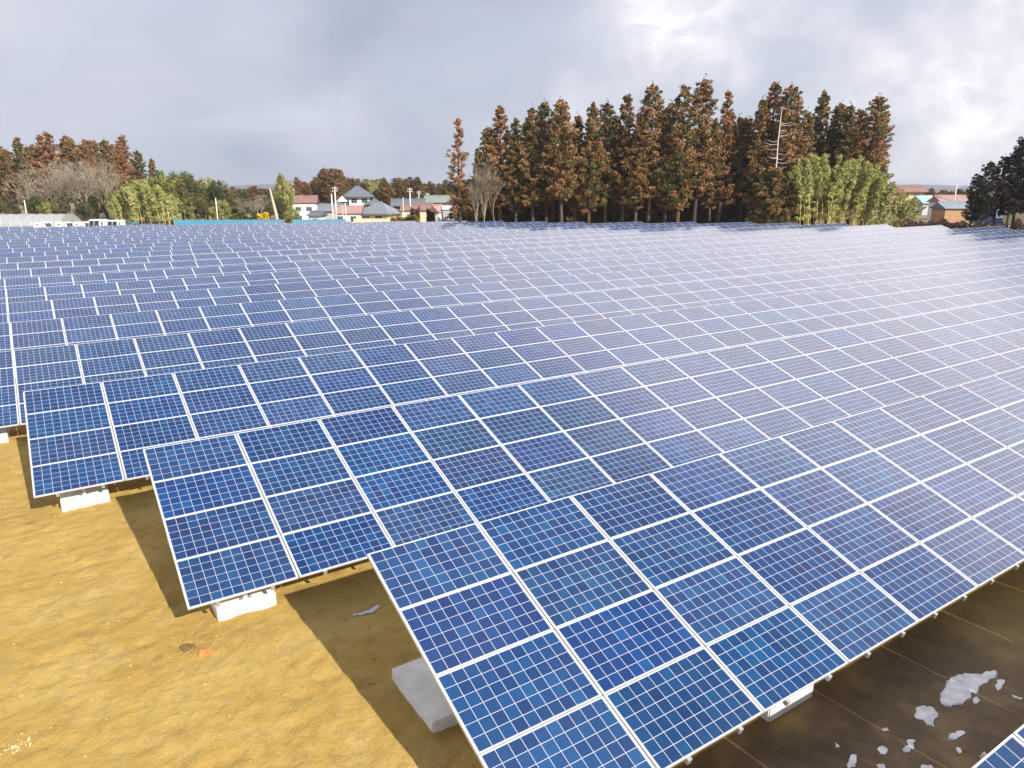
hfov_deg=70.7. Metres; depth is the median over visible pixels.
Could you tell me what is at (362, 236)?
solar table
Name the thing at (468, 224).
solar table
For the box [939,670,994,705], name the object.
puddle
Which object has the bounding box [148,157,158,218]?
cedar tree
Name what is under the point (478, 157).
cedar tree
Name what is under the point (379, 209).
house
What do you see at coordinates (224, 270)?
solar table
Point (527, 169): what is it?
cedar tree
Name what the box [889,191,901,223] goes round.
bamboo
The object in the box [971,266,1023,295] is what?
solar table
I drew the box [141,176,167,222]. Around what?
broadleaf tree
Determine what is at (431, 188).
woodland tree
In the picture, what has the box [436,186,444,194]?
woodland tree
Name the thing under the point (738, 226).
solar table
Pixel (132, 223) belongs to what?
parked car
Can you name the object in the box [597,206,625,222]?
cedar tree
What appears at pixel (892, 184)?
bamboo
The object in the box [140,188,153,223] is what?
bamboo
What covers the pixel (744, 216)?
cedar tree
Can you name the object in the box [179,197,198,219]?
broadleaf tree
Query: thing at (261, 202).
bare tree
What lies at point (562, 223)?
solar table
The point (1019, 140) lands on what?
cedar tree
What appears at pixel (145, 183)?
bamboo
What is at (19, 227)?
solar table
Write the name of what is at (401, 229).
solar table
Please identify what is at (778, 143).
dead tree
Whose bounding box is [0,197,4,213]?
broadleaf tree
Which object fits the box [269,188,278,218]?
pole
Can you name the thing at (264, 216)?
yellow bush
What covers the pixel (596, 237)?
solar table
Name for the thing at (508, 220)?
cedar tree
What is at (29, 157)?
cedar tree
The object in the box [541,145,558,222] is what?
cedar tree
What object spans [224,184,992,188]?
hills
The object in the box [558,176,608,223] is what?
cedar tree
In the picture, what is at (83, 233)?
solar table
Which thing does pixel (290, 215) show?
broadleaf tree
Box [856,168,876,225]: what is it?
bamboo
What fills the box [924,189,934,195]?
woodland tree
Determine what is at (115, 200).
bamboo
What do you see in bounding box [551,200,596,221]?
cedar tree
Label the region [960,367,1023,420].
solar table
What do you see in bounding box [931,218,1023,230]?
dark bramble
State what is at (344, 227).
solar table
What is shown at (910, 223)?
dry bramble
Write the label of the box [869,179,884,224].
bamboo
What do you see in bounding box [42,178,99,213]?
bare tree
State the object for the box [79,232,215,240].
solar table
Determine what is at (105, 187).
bare tree
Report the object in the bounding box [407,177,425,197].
woodland tree
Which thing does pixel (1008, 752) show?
solar table
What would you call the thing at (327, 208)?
house
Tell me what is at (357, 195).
house
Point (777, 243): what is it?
solar table
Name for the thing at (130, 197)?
bamboo
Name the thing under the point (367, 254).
solar table
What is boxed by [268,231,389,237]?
solar table
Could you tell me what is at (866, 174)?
bamboo
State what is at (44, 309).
solar table
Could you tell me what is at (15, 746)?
chalk chips
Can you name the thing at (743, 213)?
cedar tree
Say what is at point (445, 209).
shed
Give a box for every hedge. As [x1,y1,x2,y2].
[230,211,257,219]
[390,215,419,221]
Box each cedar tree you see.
[0,146,10,213]
[0,148,20,201]
[5,149,23,203]
[8,137,41,205]
[18,144,40,198]
[28,144,46,198]
[30,134,61,203]
[37,131,71,202]
[56,141,72,211]
[59,134,79,216]
[62,136,85,218]
[70,143,97,218]
[77,139,103,218]
[87,140,108,218]
[93,137,122,219]
[98,144,126,219]
[114,134,136,183]
[114,144,135,219]
[130,148,147,190]
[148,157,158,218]
[443,176,487,221]
[444,118,472,221]
[461,175,504,221]
[466,148,488,221]
[471,126,497,214]
[480,174,535,222]
[481,105,518,220]
[481,205,526,221]
[484,138,503,218]
[497,117,529,221]
[507,180,541,221]
[511,105,550,221]
[516,121,535,221]
[526,98,563,222]
[527,184,557,222]
[528,142,551,219]
[536,96,581,222]
[540,200,566,222]
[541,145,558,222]
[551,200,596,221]
[558,128,578,221]
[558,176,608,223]
[563,201,600,223]
[564,111,591,221]
[573,101,610,223]
[582,196,615,222]
[587,98,622,222]
[594,180,632,222]
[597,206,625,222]
[598,123,619,222]
[603,93,638,221]
[606,116,630,222]
[609,202,641,221]
[620,106,651,221]
[626,80,675,223]
[628,202,669,223]
[629,116,649,220]
[629,192,669,222]
[642,115,670,222]
[645,199,690,222]
[653,99,682,222]
[654,84,705,221]
[667,168,725,222]
[674,175,702,221]
[675,73,724,221]
[675,140,699,221]
[688,186,743,223]
[688,196,725,223]
[689,124,707,205]
[697,117,730,223]
[705,186,760,222]
[706,90,740,222]
[715,108,743,222]
[721,179,758,221]
[724,115,764,221]
[726,187,761,223]
[729,113,745,205]
[736,95,773,221]
[736,116,754,202]
[744,164,792,223]
[745,81,783,223]
[757,82,812,196]
[760,175,798,223]
[782,112,801,204]
[785,171,818,224]
[789,107,816,223]
[799,90,837,224]
[815,100,853,223]
[826,101,862,223]
[844,108,875,224]
[855,93,890,225]
[866,110,896,224]
[961,174,985,223]
[966,160,1007,220]
[985,153,1012,222]
[992,145,1023,227]
[1000,136,1023,224]
[1011,142,1023,225]
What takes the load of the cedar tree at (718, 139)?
on the ground
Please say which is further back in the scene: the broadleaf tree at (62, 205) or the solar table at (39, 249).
the broadleaf tree at (62, 205)
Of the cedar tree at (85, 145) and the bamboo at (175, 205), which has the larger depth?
the cedar tree at (85, 145)
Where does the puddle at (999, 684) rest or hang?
on the ground
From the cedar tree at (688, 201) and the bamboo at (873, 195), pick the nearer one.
the bamboo at (873, 195)
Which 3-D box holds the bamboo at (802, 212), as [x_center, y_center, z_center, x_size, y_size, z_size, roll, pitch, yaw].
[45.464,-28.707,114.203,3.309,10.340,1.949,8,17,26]
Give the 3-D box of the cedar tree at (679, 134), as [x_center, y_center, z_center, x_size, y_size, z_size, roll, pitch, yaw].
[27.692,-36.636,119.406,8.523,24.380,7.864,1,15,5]
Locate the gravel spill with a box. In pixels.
[178,643,197,653]
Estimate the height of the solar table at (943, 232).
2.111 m
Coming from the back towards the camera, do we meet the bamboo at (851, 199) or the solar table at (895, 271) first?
the bamboo at (851, 199)
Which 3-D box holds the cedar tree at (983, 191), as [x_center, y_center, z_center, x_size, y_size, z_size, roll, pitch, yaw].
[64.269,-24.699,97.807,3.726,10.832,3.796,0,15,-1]
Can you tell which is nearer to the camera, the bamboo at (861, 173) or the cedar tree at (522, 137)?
the bamboo at (861, 173)
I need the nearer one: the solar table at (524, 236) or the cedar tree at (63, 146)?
the solar table at (524, 236)
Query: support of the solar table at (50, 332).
on the ground
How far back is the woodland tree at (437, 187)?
259.76 m
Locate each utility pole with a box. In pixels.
[331,194,333,218]
[332,187,337,218]
[407,188,412,206]
[954,184,959,200]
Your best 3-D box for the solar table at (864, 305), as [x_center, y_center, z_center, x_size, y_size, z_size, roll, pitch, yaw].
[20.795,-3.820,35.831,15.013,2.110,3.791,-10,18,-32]
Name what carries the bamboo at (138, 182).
on the ground
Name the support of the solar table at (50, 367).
on the ground
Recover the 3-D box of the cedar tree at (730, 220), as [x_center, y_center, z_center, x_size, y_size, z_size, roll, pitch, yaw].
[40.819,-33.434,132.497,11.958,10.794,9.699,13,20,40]
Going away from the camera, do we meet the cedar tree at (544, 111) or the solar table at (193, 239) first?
the solar table at (193, 239)
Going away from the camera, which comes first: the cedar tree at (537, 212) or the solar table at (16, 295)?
the solar table at (16, 295)
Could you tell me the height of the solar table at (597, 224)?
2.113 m
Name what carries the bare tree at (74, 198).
on the ground
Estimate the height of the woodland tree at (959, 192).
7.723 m
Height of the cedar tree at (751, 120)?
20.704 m
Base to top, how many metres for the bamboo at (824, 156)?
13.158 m
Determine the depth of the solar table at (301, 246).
68.17 m
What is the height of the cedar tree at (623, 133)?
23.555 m
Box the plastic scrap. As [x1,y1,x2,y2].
[352,605,378,615]
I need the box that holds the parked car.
[125,222,140,224]
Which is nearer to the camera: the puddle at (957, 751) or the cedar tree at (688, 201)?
the puddle at (957, 751)
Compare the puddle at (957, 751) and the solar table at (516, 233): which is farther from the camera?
the solar table at (516, 233)
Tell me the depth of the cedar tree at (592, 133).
119.61 m
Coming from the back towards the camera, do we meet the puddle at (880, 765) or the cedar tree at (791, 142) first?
the cedar tree at (791, 142)
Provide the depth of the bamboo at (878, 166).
115.56 m
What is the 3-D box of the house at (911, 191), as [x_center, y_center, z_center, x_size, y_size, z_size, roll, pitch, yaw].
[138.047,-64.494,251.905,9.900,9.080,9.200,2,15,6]
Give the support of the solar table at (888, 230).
on the ground
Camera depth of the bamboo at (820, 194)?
112.82 m
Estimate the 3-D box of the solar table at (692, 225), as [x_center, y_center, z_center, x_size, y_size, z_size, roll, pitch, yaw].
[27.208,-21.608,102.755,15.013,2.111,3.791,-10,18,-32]
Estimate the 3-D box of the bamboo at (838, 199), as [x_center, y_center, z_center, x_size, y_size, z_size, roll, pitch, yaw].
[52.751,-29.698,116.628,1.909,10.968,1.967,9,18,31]
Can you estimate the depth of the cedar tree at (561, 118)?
117.13 m
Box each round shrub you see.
[410,205,420,217]
[426,209,435,221]
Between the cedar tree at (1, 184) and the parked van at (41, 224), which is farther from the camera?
the cedar tree at (1, 184)
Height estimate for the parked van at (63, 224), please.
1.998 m
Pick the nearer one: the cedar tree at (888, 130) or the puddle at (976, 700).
the puddle at (976, 700)
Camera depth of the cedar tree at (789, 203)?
115.22 m
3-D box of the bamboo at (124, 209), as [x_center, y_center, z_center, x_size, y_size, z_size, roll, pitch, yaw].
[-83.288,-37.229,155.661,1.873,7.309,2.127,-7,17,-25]
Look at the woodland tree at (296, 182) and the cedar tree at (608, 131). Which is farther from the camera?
the woodland tree at (296, 182)
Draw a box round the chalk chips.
[0,732,36,758]
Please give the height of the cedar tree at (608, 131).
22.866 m
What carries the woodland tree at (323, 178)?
on the ground
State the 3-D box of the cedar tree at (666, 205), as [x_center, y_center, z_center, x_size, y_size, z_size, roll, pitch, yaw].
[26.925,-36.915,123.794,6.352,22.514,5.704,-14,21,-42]
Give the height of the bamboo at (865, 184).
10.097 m
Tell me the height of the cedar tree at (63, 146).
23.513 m
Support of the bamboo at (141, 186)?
on the ground
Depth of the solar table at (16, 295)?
38.27 m
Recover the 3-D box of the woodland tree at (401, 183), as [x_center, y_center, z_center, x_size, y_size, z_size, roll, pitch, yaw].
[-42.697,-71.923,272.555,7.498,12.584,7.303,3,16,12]
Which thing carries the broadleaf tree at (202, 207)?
on the ground
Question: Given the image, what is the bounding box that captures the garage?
[306,210,327,218]
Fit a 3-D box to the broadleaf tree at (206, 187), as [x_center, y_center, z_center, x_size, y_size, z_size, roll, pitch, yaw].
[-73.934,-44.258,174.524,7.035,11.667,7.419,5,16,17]
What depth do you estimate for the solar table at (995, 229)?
89.69 m
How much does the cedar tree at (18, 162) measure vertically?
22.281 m
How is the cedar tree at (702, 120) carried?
on the ground
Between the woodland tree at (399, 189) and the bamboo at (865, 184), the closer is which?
the bamboo at (865, 184)
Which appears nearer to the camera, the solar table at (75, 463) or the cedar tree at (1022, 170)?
the solar table at (75, 463)
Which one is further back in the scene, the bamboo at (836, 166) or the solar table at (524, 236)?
the bamboo at (836, 166)
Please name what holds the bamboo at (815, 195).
on the ground
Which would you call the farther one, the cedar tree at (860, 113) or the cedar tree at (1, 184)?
the cedar tree at (1, 184)
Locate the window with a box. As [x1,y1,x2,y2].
[351,198,356,202]
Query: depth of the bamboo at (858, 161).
114.94 m
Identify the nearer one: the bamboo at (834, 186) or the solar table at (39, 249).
the solar table at (39, 249)
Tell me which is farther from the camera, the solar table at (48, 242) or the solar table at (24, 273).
the solar table at (48, 242)
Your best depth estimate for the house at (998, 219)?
143.26 m
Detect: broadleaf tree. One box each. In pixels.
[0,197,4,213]
[2,201,21,213]
[21,195,45,213]
[35,200,54,213]
[49,201,69,213]
[72,201,94,221]
[86,195,110,218]
[103,191,124,219]
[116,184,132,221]
[126,200,143,223]
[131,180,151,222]
[140,193,166,223]
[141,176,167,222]
[149,170,182,223]
[164,190,181,224]
[168,171,196,219]
[177,173,208,219]
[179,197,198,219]
[193,197,215,219]
[196,176,217,219]
[204,180,230,218]
[209,200,231,219]
[216,187,241,219]
[238,201,252,213]
[241,199,255,215]
[254,200,271,212]
[263,204,271,218]
[271,197,288,219]
[273,174,295,222]
[283,209,299,222]
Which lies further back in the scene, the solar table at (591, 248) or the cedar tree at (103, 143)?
the cedar tree at (103, 143)
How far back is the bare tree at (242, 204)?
176.94 m
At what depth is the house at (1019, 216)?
136.03 m
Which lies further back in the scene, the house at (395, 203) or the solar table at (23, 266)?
the house at (395, 203)
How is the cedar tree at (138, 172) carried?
on the ground
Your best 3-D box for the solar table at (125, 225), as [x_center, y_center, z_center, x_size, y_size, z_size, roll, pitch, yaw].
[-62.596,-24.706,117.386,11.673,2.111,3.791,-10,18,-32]
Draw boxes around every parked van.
[33,222,51,227]
[55,222,72,226]
[73,221,88,225]
[89,219,107,225]
[107,220,125,224]
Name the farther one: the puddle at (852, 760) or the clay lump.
the clay lump
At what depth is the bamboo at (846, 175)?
114.30 m
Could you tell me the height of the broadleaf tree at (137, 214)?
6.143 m
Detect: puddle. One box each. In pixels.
[847,755,857,767]
[876,763,885,767]
[877,747,887,753]
[903,739,914,753]
[915,706,938,726]
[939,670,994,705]
[947,731,966,739]
[955,748,961,754]
[972,698,981,703]
[995,680,1005,690]
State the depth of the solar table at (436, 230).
95.42 m
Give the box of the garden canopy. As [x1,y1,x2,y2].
[337,196,346,212]
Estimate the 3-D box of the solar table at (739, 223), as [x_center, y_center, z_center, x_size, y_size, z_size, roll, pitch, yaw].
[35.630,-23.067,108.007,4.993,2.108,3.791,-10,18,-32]
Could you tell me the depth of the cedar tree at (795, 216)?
131.75 m
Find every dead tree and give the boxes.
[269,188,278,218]
[766,111,793,168]
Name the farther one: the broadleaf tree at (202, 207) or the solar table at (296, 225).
the broadleaf tree at (202, 207)
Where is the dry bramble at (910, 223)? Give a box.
[900,218,958,226]
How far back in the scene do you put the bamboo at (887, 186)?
115.24 m
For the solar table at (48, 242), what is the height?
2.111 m
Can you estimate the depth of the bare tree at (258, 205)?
169.69 m
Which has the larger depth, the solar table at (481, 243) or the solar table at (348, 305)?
the solar table at (481, 243)
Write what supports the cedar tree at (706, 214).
on the ground
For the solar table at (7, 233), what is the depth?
95.27 m
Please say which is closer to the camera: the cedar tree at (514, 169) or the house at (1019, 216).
the cedar tree at (514, 169)
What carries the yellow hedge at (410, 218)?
on the ground
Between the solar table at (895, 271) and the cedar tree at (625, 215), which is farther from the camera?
the cedar tree at (625, 215)
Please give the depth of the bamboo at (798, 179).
112.22 m
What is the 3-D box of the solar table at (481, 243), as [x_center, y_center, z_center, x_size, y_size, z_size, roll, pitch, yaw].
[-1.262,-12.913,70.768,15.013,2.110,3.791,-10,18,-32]
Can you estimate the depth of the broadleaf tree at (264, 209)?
193.36 m
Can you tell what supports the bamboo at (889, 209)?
on the ground
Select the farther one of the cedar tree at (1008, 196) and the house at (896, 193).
the house at (896, 193)
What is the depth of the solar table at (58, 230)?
103.26 m
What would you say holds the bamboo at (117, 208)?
on the ground
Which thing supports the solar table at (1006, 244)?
on the ground
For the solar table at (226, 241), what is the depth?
75.75 m
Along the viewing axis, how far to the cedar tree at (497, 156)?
122.16 m
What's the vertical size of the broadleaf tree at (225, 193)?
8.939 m
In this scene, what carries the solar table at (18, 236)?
on the ground
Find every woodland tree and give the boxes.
[234,188,248,201]
[243,186,265,202]
[259,188,279,202]
[291,177,300,190]
[296,182,304,194]
[302,184,312,194]
[309,182,315,194]
[311,177,322,202]
[313,167,331,203]
[321,168,345,203]
[330,174,345,198]
[332,167,346,198]
[338,169,349,193]
[346,178,355,189]
[350,181,358,189]
[360,178,380,198]
[360,182,370,197]
[372,179,381,200]
[375,182,387,202]
[381,184,395,205]
[381,185,397,206]
[392,177,406,196]
[392,179,406,197]
[404,180,420,197]
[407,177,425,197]
[422,183,428,196]
[427,184,435,194]
[434,183,443,194]
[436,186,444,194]
[438,179,448,192]
[444,181,455,194]
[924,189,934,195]
[956,189,964,194]
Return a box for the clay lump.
[196,648,209,657]
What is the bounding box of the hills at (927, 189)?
[234,188,994,190]
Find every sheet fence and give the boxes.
[174,219,283,224]
[292,219,345,222]
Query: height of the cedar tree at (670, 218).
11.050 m
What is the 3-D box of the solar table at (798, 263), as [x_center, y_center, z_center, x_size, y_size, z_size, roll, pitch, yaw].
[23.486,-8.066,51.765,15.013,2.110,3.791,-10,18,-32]
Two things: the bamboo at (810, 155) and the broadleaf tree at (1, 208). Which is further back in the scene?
the broadleaf tree at (1, 208)
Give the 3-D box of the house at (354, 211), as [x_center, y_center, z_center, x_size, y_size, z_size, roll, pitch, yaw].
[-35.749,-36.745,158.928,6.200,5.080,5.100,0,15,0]
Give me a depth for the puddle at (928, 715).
9.18 m
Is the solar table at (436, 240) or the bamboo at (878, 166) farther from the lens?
the bamboo at (878, 166)
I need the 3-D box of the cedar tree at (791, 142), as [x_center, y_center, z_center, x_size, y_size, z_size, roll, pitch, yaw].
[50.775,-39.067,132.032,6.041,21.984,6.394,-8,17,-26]
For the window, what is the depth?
195.65 m
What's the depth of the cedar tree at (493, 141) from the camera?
129.91 m
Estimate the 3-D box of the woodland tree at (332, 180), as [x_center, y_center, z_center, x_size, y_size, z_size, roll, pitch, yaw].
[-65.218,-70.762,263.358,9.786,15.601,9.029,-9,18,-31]
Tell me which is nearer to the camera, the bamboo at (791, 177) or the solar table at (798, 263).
the solar table at (798, 263)
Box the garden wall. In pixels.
[353,218,389,222]
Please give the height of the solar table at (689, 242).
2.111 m
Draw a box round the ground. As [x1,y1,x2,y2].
[0,190,1023,767]
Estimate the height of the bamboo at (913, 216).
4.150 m
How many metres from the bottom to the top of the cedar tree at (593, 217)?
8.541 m
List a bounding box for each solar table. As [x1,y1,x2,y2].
[0,226,32,227]
[0,226,83,229]
[0,227,100,232]
[0,228,115,232]
[0,233,14,234]
[0,234,31,238]
[0,236,50,240]
[0,237,79,243]
[0,239,98,245]
[0,241,123,250]
[0,243,153,253]
[0,245,190,259]
[0,257,32,264]
[0,262,45,276]
[0,266,90,286]
[0,271,136,309]
[0,278,186,321]
[0,286,250,348]
[0,297,329,378]
[0,311,435,442]
[15,229,140,234]
[23,327,585,511]
[32,230,161,237]
[32,248,233,265]
[45,251,260,272]
[51,231,184,237]
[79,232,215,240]
[84,224,163,227]
[90,255,312,280]
[98,234,239,241]
[101,224,203,228]
[116,225,221,230]
[123,236,268,243]
[134,258,368,289]
[140,226,247,230]
[143,352,811,620]
[153,237,302,246]
[161,227,271,231]
[182,263,429,299]
[184,228,297,232]
[190,239,344,248]
[204,222,284,224]
[215,229,330,234]
[222,222,314,225]
[231,241,389,252]
[239,230,356,236]
[242,268,505,301]
[248,223,341,226]
[258,244,424,256]
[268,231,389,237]
[272,224,366,227]
[297,225,394,229]
[302,232,425,239]
[309,246,479,260]
[314,221,352,223]
[315,275,594,317]
[330,225,427,230]
[342,221,415,223]
[342,234,468,241]
[356,226,456,231]
[363,249,539,265]
[367,221,450,224]
[367,385,1023,767]
[387,235,515,244]
[388,227,490,233]
[394,222,478,225]
[410,284,709,339]
[421,252,603,272]
[422,237,555,247]
[424,228,528,234]
[427,222,512,226]
[456,223,542,227]
[467,229,571,236]
[475,239,610,250]
[478,221,504,222]
[489,224,576,229]
[492,256,682,280]
[511,221,546,223]
[512,230,618,238]
[526,225,614,230]
[533,241,671,254]
[536,293,859,372]
[541,222,585,224]
[550,232,660,241]
[569,226,657,231]
[574,261,772,291]
[575,222,644,225]
[594,244,735,259]
[605,234,714,243]
[613,222,697,226]
[614,227,705,233]
[656,223,732,227]
[656,228,748,235]
[664,235,774,246]
[668,246,812,265]
[678,266,883,304]
[702,223,777,229]
[708,307,1023,426]
[710,229,800,237]
[724,237,836,250]
[731,222,754,224]
[743,225,821,231]
[750,250,898,273]
[767,230,859,239]
[774,222,799,225]
[795,225,872,232]
[797,239,913,254]
[805,273,1023,324]
[816,223,849,227]
[827,232,918,242]
[851,226,927,234]
[852,254,1005,282]
[866,224,894,228]
[878,242,993,260]
[898,233,991,246]
[910,227,986,236]
[921,225,949,229]
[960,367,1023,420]
[968,297,1023,333]
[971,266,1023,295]
[972,724,1023,767]
[974,249,1023,267]
[975,237,1023,250]
[976,226,1013,231]
[977,230,1023,239]
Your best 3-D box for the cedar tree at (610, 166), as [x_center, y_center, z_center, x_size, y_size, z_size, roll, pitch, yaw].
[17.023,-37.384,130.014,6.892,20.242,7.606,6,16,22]
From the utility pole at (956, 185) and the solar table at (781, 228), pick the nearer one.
the solar table at (781, 228)
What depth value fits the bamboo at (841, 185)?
112.75 m
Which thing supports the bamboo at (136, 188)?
on the ground
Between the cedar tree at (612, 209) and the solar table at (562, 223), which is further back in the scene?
the cedar tree at (612, 209)
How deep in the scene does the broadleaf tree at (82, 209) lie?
168.74 m
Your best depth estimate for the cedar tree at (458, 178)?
119.49 m
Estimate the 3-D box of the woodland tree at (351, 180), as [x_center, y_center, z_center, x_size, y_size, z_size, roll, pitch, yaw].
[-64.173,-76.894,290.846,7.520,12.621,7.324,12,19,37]
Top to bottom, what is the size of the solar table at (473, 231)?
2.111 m
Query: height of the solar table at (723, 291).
2.114 m
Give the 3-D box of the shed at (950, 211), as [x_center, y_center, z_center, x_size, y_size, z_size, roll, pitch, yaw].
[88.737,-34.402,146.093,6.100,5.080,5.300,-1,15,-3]
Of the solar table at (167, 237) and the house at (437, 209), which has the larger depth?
the house at (437, 209)
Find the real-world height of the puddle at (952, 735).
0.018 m
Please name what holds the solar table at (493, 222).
on the ground
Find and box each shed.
[442,205,454,220]
[929,201,969,222]
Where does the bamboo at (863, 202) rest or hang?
on the ground
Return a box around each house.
[293,195,318,219]
[317,203,344,218]
[333,186,377,207]
[333,205,363,222]
[361,201,401,217]
[390,198,425,216]
[400,203,433,221]
[424,195,451,204]
[429,204,442,221]
[886,186,906,210]
[899,186,928,207]
[909,195,932,214]
[926,195,967,219]
[969,196,1002,222]
[1000,204,1023,224]
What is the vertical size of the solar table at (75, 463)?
2.110 m
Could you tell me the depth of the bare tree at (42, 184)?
177.87 m
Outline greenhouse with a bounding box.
[0,214,79,226]
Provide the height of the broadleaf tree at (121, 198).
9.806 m
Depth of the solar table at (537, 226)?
103.33 m
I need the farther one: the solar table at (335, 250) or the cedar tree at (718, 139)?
the cedar tree at (718, 139)
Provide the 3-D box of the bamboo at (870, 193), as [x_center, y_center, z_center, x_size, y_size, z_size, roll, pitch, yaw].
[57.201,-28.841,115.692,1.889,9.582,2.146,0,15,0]
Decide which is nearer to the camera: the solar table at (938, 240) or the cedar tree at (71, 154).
the solar table at (938, 240)
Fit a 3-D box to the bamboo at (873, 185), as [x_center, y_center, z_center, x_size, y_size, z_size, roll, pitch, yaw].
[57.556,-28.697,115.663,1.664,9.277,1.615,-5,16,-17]
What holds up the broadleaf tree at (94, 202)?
on the ground
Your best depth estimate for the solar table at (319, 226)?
111.31 m
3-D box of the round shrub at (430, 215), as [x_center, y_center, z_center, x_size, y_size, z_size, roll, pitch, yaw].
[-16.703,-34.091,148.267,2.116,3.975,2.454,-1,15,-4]
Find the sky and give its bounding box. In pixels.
[0,0,1023,185]
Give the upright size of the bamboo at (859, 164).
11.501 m
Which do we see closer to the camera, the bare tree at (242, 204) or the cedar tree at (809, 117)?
the cedar tree at (809, 117)
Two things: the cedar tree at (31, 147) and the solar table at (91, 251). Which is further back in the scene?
the cedar tree at (31, 147)
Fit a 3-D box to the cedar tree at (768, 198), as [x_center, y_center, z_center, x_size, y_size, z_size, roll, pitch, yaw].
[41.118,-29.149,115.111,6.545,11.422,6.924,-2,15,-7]
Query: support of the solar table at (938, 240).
on the ground
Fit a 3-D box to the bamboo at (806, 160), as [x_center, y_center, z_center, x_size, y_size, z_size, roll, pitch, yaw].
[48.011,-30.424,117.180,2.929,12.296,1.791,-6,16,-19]
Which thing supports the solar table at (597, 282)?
on the ground
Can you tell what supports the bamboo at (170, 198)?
on the ground
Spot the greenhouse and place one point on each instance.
(13, 220)
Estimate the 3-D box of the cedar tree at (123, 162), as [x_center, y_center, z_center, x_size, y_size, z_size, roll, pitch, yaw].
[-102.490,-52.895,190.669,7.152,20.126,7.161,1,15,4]
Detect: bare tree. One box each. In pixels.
[1,185,47,213]
[3,167,63,201]
[17,160,82,206]
[36,173,69,206]
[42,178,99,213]
[52,159,98,220]
[60,172,106,219]
[78,156,120,217]
[80,160,118,218]
[84,174,121,219]
[232,198,262,216]
[238,197,250,210]
[249,203,261,213]
[250,194,271,213]
[464,182,488,221]
[468,164,501,221]
[472,157,505,220]
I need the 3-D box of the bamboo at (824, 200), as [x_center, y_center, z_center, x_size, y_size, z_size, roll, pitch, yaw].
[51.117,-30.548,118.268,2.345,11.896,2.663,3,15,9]
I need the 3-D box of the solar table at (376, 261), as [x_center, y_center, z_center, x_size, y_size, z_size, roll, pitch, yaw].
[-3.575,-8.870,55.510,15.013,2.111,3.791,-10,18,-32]
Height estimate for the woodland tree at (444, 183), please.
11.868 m
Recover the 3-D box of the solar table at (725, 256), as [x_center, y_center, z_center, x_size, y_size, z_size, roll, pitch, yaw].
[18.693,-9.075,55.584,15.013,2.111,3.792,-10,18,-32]
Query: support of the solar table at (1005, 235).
on the ground
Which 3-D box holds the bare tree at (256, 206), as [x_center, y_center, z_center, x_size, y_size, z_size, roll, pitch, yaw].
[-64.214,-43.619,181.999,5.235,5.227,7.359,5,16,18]
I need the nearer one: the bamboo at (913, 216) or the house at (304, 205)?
the bamboo at (913, 216)
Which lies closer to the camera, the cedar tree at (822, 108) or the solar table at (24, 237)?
the solar table at (24, 237)
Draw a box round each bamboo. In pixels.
[110,203,116,219]
[111,194,121,218]
[111,198,125,221]
[116,195,125,219]
[117,190,132,221]
[119,195,130,221]
[120,186,138,220]
[124,186,138,220]
[126,182,140,221]
[129,179,147,223]
[129,189,144,221]
[136,180,155,221]
[138,184,153,221]
[139,179,157,223]
[139,192,151,223]
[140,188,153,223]
[144,186,163,222]
[153,187,166,223]
[155,184,171,224]
[157,188,168,224]
[160,190,177,221]
[168,197,176,218]
[170,195,180,216]
[788,172,799,217]
[792,169,808,222]
[794,165,805,221]
[796,159,810,224]
[801,164,814,220]
[803,164,816,224]
[804,157,815,223]
[807,153,826,223]
[808,156,822,222]
[811,155,827,223]
[811,164,822,223]
[812,161,820,223]
[820,157,832,221]
[820,161,829,223]
[821,153,830,223]
[821,160,850,223]
[824,154,842,212]
[831,162,849,222]
[832,166,843,222]
[833,159,855,223]
[835,159,861,223]
[838,155,863,222]
[840,166,861,222]
[843,163,860,222]
[843,164,857,222]
[844,164,869,221]
[847,166,873,225]
[851,160,868,224]
[851,169,876,225]
[853,162,882,225]
[854,164,872,225]
[854,168,873,223]
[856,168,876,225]
[862,173,877,225]
[863,175,884,223]
[866,175,878,224]
[869,173,890,224]
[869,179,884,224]
[875,183,897,224]
[875,188,890,224]
[877,178,887,216]
[877,184,889,223]
[880,182,895,224]
[882,190,894,222]
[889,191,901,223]
[889,194,905,225]
[893,197,906,226]
[895,202,906,227]
[897,201,908,226]
[897,201,918,225]
[900,207,910,223]
[908,202,919,219]
[909,206,926,220]
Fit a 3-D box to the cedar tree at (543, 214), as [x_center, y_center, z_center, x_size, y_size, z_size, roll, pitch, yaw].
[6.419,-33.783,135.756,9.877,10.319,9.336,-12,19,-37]
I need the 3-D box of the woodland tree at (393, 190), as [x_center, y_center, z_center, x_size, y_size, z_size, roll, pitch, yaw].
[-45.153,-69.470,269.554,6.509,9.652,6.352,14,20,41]
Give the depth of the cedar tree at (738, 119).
130.53 m
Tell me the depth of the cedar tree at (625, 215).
133.04 m
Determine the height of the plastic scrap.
0.046 m
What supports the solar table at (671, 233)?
on the ground
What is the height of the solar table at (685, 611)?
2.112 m
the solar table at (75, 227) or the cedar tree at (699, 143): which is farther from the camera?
the cedar tree at (699, 143)
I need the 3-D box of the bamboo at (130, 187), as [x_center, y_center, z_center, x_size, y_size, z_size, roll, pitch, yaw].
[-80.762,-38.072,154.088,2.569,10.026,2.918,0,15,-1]
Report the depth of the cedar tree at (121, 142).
197.96 m
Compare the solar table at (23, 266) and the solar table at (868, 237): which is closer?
the solar table at (23, 266)
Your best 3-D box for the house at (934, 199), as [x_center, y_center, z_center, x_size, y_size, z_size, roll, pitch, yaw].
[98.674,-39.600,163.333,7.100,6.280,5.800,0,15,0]
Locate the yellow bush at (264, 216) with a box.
[257,212,268,219]
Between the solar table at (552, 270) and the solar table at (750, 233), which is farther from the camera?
the solar table at (750, 233)
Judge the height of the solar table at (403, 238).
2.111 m
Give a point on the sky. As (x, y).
(235, 92)

